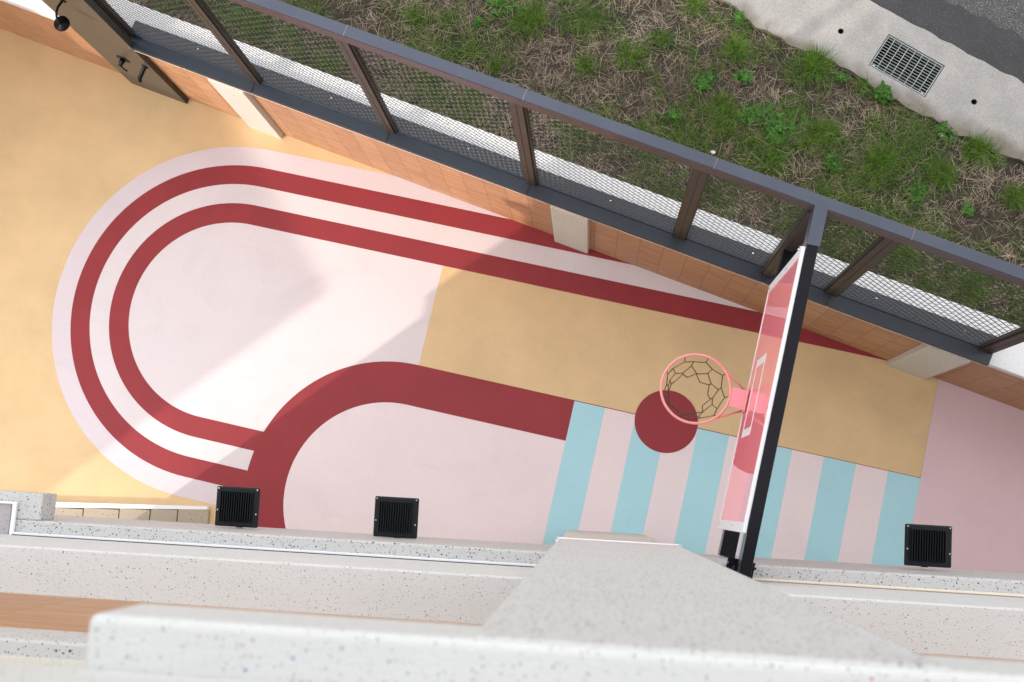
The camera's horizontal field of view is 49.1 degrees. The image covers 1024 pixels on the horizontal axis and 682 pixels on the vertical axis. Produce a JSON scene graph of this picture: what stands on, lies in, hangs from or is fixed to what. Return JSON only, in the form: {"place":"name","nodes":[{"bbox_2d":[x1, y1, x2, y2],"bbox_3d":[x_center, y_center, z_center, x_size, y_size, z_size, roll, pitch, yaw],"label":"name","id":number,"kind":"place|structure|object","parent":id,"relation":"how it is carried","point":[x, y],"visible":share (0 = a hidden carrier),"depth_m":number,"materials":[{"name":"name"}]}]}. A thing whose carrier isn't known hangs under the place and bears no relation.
{"place":"outdoors","nodes":[
{"label":"outdoors","id":0,"kind":"place"},
{"bbox_2d":[0,28,1023,572],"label":"court floor","id":1,"kind":"structure","parent":0,"point":[200,304],"depth_m":9.16,"materials":[{"name":"multicoloured paint"}]},
{"bbox_2d":[42,0,188,103],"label":"door","id":2,"kind":"structure","parent":1,"relation":"on","point":[96,27],"depth_m":8.55,"materials":[{"name":"brown wood"}]},
{"bbox_2d":[55,502,209,523],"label":"planter curb","id":3,"kind":"structure","parent":1,"relation":"on","point":[188,514],"depth_m":9.07,"materials":[{"name":"beige stone"}]},
{"bbox_2d":[129,0,1023,326],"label":"ground","id":4,"kind":"structure","parent":0,"point":[641,82],"depth_m":9.34,"materials":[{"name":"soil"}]},
{"bbox_2d":[231,3,274,35],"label":"grass tuft","id":5,"kind":"object","parent":4,"relation":"on","point":[248,19],"visible":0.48,"depth_m":9.63,"materials":[{"name":"green plant"}]},
{"bbox_2d":[308,38,349,77],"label":"grass tuft","id":6,"kind":"object","parent":4,"relation":"on","point":[327,60],"visible":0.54,"depth_m":9.54,"materials":[{"name":"green plant"}]},
{"bbox_2d":[402,0,433,25],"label":"grass tuft","id":7,"kind":"object","parent":4,"relation":"on","point":[414,11],"visible":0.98,"depth_m":9.55,"materials":[{"name":"green plant"}]},
{"bbox_2d":[454,86,489,126],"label":"grass tuft","id":8,"kind":"object","parent":4,"relation":"on","point":[474,100],"visible":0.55,"depth_m":9.39,"materials":[{"name":"green plant"}]},
{"bbox_2d":[471,16,483,26],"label":"leafy weed","id":9,"kind":"object","parent":4,"relation":"on","point":[478,20],"visible":1,"depth_m":9.49,"materials":[{"name":"green plant"}]},
{"bbox_2d":[483,54,505,78],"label":"grass tuft","id":10,"kind":"object","parent":4,"relation":"on","point":[496,67],"visible":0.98,"depth_m":9.44,"materials":[{"name":"green plant"}]},
{"bbox_2d":[483,0,517,16],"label":"leafy weed","id":11,"kind":"object","parent":4,"relation":"on","point":[498,4],"visible":1,"depth_m":9.51,"materials":[{"name":"green plant"}]},
{"bbox_2d":[0,490,1023,681],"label":"building facade","id":12,"kind":"structure","parent":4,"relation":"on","point":[90,599],"depth_m":3.78,"materials":[{"name":"concrete"}]},
{"bbox_2d":[215,486,259,527],"bbox_3d":[-1.700,1.035,6.956,0.272,0.108,0.256,3,86,4],"label":"floodlight","id":13,"kind":"object","parent":12,"relation":"attached to","point":[237,507],"visible":1,"depth_m":6.92,"materials":[{"name":"grey metal"}]},
{"bbox_2d":[373,496,418,538],"bbox_3d":[-0.710,1.087,6.881,0.272,0.108,0.256,3,86,4],"label":"floodlight","id":14,"kind":"object","parent":12,"relation":"attached to","point":[395,517],"visible":1,"depth_m":6.85,"materials":[{"name":"grey metal"}]},
{"bbox_2d":[904,524,951,567],"bbox_3d":[2.464,1.219,6.645,0.272,0.108,0.256,3,86,4],"label":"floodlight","id":15,"kind":"object","parent":12,"relation":"attached to","point":[927,545],"visible":1,"depth_m":6.61,"materials":[{"name":"grey metal"}]},
{"bbox_2d":[0,0,1023,410],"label":"boundary wall","id":16,"kind":"structure","parent":4,"relation":"on","point":[1000,378],"depth_m":8.54,"materials":[{"name":"brown"}]},
{"bbox_2d":[93,0,1023,365],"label":"fence","id":17,"kind":"object","parent":16,"relation":"on","point":[527,176],"visible":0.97,"depth_m":7.44,"materials":[{"name":"grey metal"}]},
{"bbox_2d":[718,200,828,578],"bbox_3d":[1.484,0.324,6.476,0.150,1.082,2.086,13,83,6],"label":"hoop beam frame","id":18,"kind":"object","parent":17,"relation":"attached to","point":[744,564],"visible":0.66,"depth_m":5.97,"materials":[{"name":"paint"}]},
{"bbox_2d":[660,246,805,532],"bbox_3d":[1.179,0.288,6.681,0.568,1.402,1.573,13,83,6],"label":"basketball hoop","id":19,"kind":"object","parent":18,"relation":"attached to","point":[753,401],"visible":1,"depth_m":6.50,"materials":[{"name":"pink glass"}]},
{"bbox_2d":[497,0,556,45],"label":"grass tuft","id":20,"kind":"object","parent":4,"relation":"on","point":[532,18],"visible":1,"depth_m":9.44,"materials":[{"name":"green plant"}]},
{"bbox_2d":[130,0,1023,324],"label":"dry straw","id":21,"kind":"object","parent":4,"relation":"on","point":[790,92],"visible":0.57,"depth_m":9.31,"materials":[{"name":"beige plant"}]},
{"bbox_2d":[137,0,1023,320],"bbox_3d":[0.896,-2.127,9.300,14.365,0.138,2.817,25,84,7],"label":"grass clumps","id":22,"kind":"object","parent":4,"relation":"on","point":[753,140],"visible":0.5,"depth_m":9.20,"materials":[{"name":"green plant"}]},
{"bbox_2d":[567,47,596,82],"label":"grass tuft","id":23,"kind":"object","parent":4,"relation":"on","point":[587,66],"visible":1,"depth_m":9.37,"materials":[{"name":"green plant"}]},
{"bbox_2d":[607,36,654,77],"bbox_3d":[1.014,-2.394,9.319,0.426,0.161,0.394,17,83,6],"label":"grass tuft","id":24,"kind":"object","parent":4,"relation":"on","point":[632,57],"visible":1,"depth_m":9.35,"materials":[{"name":"green plant"}]},
{"bbox_2d":[645,25,673,50],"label":"grass tuft","id":25,"kind":"object","parent":4,"relation":"on","point":[658,33],"visible":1,"depth_m":9.37,"materials":[{"name":"green plant"}]},
{"bbox_2d":[666,110,682,122],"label":"leafy weed","id":26,"kind":"object","parent":4,"relation":"on","point":[675,116],"visible":1,"depth_m":9.25,"materials":[{"name":"green plant"}]},
{"bbox_2d":[681,0,707,19],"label":"grass tuft","id":27,"kind":"object","parent":4,"relation":"on","point":[691,4],"visible":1,"depth_m":9.38,"materials":[{"name":"green plant"}]},
{"bbox_2d":[692,70,718,93],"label":"leafy weed","id":28,"kind":"object","parent":4,"relation":"on","point":[702,85],"visible":1,"depth_m":9.28,"materials":[{"name":"green plant"}]},
{"bbox_2d":[701,87,745,134],"bbox_3d":[1.726,-1.915,9.202,0.372,0.157,0.467,-21,81,1],"label":"grass tuft","id":29,"kind":"object","parent":4,"relation":"on","point":[724,105],"visible":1,"depth_m":9.23,"materials":[{"name":"green plant"}]},
{"bbox_2d":[714,26,754,65],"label":"grass tuft","id":30,"kind":"object","parent":4,"relation":"on","point":[732,51],"visible":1,"depth_m":9.29,"materials":[{"name":"green plant"}]},
{"bbox_2d":[732,9,744,28],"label":"leafy weed","id":31,"kind":"object","parent":4,"relation":"on","point":[738,16],"visible":0.99,"depth_m":9.35,"materials":[{"name":"green plant"}]},
{"bbox_2d":[732,68,753,84],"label":"leafy weed","id":32,"kind":"object","parent":4,"relation":"on","point":[745,76],"visible":1,"depth_m":9.27,"materials":[{"name":"green plant"}]},
{"bbox_2d":[734,101,807,145],"bbox_3d":[2.128,-1.792,9.203,0.642,0.068,0.365,23,84,7],"label":"leafy weed","id":33,"kind":"object","parent":4,"relation":"on","point":[774,131],"visible":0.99,"depth_m":9.20,"materials":[{"name":"green plant"}]},
{"bbox_2d":[759,135,797,172],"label":"grass tuft","id":34,"kind":"object","parent":4,"relation":"on","point":[776,154],"visible":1,"depth_m":9.14,"materials":[{"name":"green plant"}]},
{"bbox_2d":[780,34,842,87],"bbox_3d":[2.471,-2.310,9.188,0.546,0.200,0.514,-1,82,4],"label":"grass tuft","id":35,"kind":"object","parent":4,"relation":"on","point":[814,60],"visible":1,"depth_m":9.21,"materials":[{"name":"green plant"}]},
{"bbox_2d":[798,111,851,150],"bbox_3d":[2.550,-1.708,9.124,0.443,0.141,0.327,-1,82,4],"label":"grass tuft","id":36,"kind":"object","parent":4,"relation":"on","point":[818,129],"visible":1,"depth_m":9.14,"materials":[{"name":"green plant"}]},
{"bbox_2d":[821,152,842,171],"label":"leafy weed","id":37,"kind":"object","parent":4,"relation":"on","point":[837,165],"visible":1,"depth_m":9.11,"materials":[{"name":"green plant"}]},
{"bbox_2d":[836,72,850,83],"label":"leafy weed","id":38,"kind":"object","parent":4,"relation":"on","point":[842,77],"visible":1,"depth_m":9.20,"materials":[{"name":"green plant"}]},
{"bbox_2d":[850,73,875,99],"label":"grass tuft","id":39,"kind":"object","parent":4,"relation":"on","point":[862,87],"visible":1,"depth_m":9.19,"materials":[{"name":"green plant"}]},
{"bbox_2d":[850,135,903,182],"bbox_3d":[2.979,-1.470,9.048,0.494,0.164,0.436,-20,81,1],"label":"grass tuft","id":40,"kind":"object","parent":4,"relation":"on","point":[878,156],"visible":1,"depth_m":9.07,"materials":[{"name":"green plant"}]},
{"bbox_2d":[870,80,893,103],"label":"leafy weed","id":41,"kind":"object","parent":4,"relation":"on","point":[882,93],"visible":1,"depth_m":9.10,"materials":[{"name":"green plant"}]},
{"bbox_2d":[886,244,924,274],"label":"grass tuft","id":42,"kind":"object","parent":4,"relation":"on","point":[897,258],"visible":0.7,"depth_m":8.95,"materials":[{"name":"green plant"}]},
{"bbox_2d":[906,177,927,203],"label":"leafy weed","id":43,"kind":"object","parent":4,"relation":"on","point":[920,190],"visible":1,"depth_m":9.03,"materials":[{"name":"green plant"}]},
{"bbox_2d":[919,150,963,198],"bbox_3d":[3.462,-1.360,9.003,0.344,0.156,0.401,26,84,7],"label":"grass tuft","id":44,"kind":"object","parent":4,"relation":"on","point":[941,168],"visible":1,"depth_m":9.03,"materials":[{"name":"green plant"}]},
{"bbox_2d":[933,121,958,143],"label":"leafy weed","id":45,"kind":"object","parent":4,"relation":"on","point":[943,124],"visible":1,"depth_m":9.09,"materials":[{"name":"green plant"}]},
{"bbox_2d":[960,200,974,216],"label":"leafy weed","id":46,"kind":"object","parent":4,"relation":"on","point":[968,211],"visible":1,"depth_m":8.98,"materials":[{"name":"green plant"}]},
{"bbox_2d":[950,269,994,310],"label":"grass tuft","id":47,"kind":"object","parent":4,"relation":"on","point":[969,282],"visible":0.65,"depth_m":8.88,"materials":[{"name":"green plant"}]},
{"bbox_2d":[951,128,1011,175],"bbox_3d":[3.783,-1.527,8.998,0.472,0.171,0.430,-1,82,4],"label":"grass tuft","id":48,"kind":"object","parent":4,"relation":"on","point":[980,147],"visible":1,"depth_m":9.03,"materials":[{"name":"green plant"}]},
{"bbox_2d":[997,176,1023,216],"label":"grass tuft","id":49,"kind":"object","parent":4,"relation":"on","point":[1015,198],"visible":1,"depth_m":8.97,"materials":[{"name":"green plant"}]},
{"bbox_2d":[719,0,1023,163],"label":"pavement","id":50,"kind":"structure","parent":0,"point":[963,80],"depth_m":9.21,"materials":[{"name":"concrete"}]},
{"bbox_2d":[869,34,944,96],"bbox_3d":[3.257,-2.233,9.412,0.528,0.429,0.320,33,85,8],"label":"drain grate","id":51,"kind":"object","parent":50,"relation":"in","point":[906,65],"visible":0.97,"depth_m":9.35,"materials":[{"name":"grey metal"}]},
{"bbox_2d":[945,0,1023,39],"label":"road","id":52,"kind":"structure","parent":0,"point":[1006,14],"depth_m":9.23,"materials":[{"name":"grey asphalt"}]},
{"bbox_2d":[871,0,1023,82],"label":"road edge band","id":53,"kind":"object","parent":52,"relation":"on","point":[986,40],"visible":1,"depth_m":9.22,"materials":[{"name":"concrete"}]}
]}

